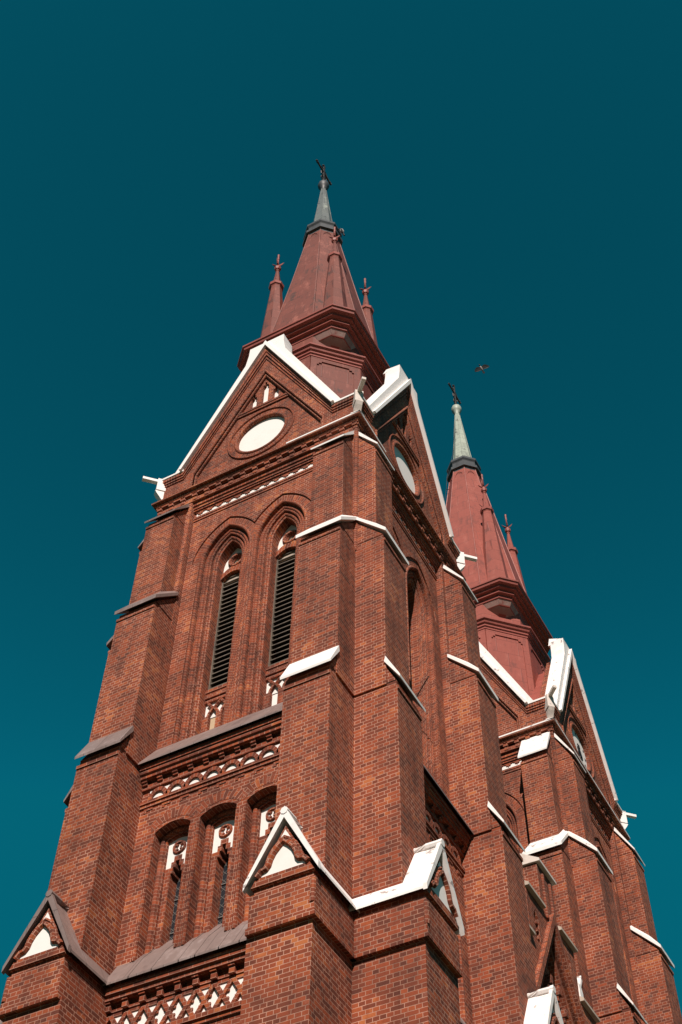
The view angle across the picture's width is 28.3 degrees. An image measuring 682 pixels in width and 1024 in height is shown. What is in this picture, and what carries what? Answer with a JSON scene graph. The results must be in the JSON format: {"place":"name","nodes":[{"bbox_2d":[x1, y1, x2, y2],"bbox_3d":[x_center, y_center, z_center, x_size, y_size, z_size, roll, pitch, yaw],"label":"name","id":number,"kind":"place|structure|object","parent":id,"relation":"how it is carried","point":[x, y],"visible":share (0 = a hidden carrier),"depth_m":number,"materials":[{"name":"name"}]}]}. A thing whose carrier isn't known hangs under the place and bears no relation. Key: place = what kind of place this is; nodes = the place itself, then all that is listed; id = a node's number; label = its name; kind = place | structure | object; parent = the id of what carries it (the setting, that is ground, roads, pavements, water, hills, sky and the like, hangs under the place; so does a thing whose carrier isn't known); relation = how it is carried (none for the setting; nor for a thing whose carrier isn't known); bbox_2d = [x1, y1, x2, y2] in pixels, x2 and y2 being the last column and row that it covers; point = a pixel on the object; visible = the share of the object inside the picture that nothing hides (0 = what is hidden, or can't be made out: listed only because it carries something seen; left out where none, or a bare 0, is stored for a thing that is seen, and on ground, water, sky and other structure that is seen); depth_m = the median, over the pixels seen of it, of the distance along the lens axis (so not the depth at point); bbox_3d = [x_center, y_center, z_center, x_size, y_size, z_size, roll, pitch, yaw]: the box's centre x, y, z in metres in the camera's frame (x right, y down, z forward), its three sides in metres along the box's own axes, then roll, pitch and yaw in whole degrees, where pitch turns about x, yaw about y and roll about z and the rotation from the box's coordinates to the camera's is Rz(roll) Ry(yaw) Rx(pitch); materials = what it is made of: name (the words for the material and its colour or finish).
{"place":"outdoors","nodes":[
{"label":"outdoors","id":0,"kind":"place"},
{"bbox_2d":[0,0,681,1015],"label":"sky","id":1,"kind":"structure","parent":0,"point":[505,176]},
{"bbox_2d":[475,364,488,372],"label":"crow","id":2,"kind":"object","parent":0,"point":[482,367],"visible":1,"depth_m":94.92,"materials":[{"name":"black"}]},
{"label":"ground","id":3,"kind":"structure","parent":0,"visible":0},
{"bbox_2d":[0,159,563,1023],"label":"bell tower","id":4,"kind":"structure","parent":3,"relation":"on","point":[284,799],"depth_m":37.01,"materials":[{"name":"brick"}]},
{"bbox_2d":[130,805,196,962],"bbox_3d":[-4.295,9.697,34.379,1.424,5.030,0.824,-23,-56,17],"label":"lancet window","id":5,"kind":"structure","parent":4,"relation":"in","point":[160,906],"depth_m":34.69,"materials":[{"name":"brick"}]},
{"bbox_2d":[179,789,242,945],"bbox_3d":[-3.047,9.169,33.954,1.424,5.030,0.824,-23,-56,17],"label":"lancet window","id":6,"kind":"structure","parent":4,"relation":"in","point":[207,904],"depth_m":34.27,"materials":[{"name":"brick"}]},
{"bbox_2d":[171,517,254,754],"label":"belfry window","id":7,"kind":"structure","parent":4,"relation":"in","point":[213,655],"depth_m":42.43,"materials":[{"name":"brick"}]},
{"bbox_2d":[230,772,277,928],"bbox_3d":[-1.799,8.641,33.530,1.424,5.030,0.824,-23,-56,17],"label":"lancet window","id":8,"kind":"structure","parent":4,"relation":"in","point":[257,820],"depth_m":34.37,"materials":[{"name":"brick"}]},
{"bbox_2d":[234,494,310,730],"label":"belfry window","id":9,"kind":"structure","parent":4,"relation":"in","point":[269,623],"depth_m":42.13,"materials":[{"name":"brick"}]},
{"bbox_2d":[404,557,441,788],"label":"belfry window","id":10,"kind":"structure","parent":4,"relation":"in","point":[420,613],"depth_m":44.39,"materials":[{"name":"brick"}]},
{"bbox_2d":[520,853,599,1023],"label":"church front","id":11,"kind":"structure","parent":3,"relation":"on","point":[554,949],"depth_m":42.14,"materials":[{"name":"brick"}]},
{"bbox_2d":[444,383,681,1023],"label":"bell tower","id":12,"kind":"structure","parent":3,"relation":"on","point":[567,816],"depth_m":55.57,"materials":[{"name":"brick"}]},
{"bbox_2d":[505,793,525,879],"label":"belfry window","id":13,"kind":"structure","parent":12,"relation":"in","point":[515,811],"depth_m":53.23,"materials":[{"name":"brick"}]}
]}

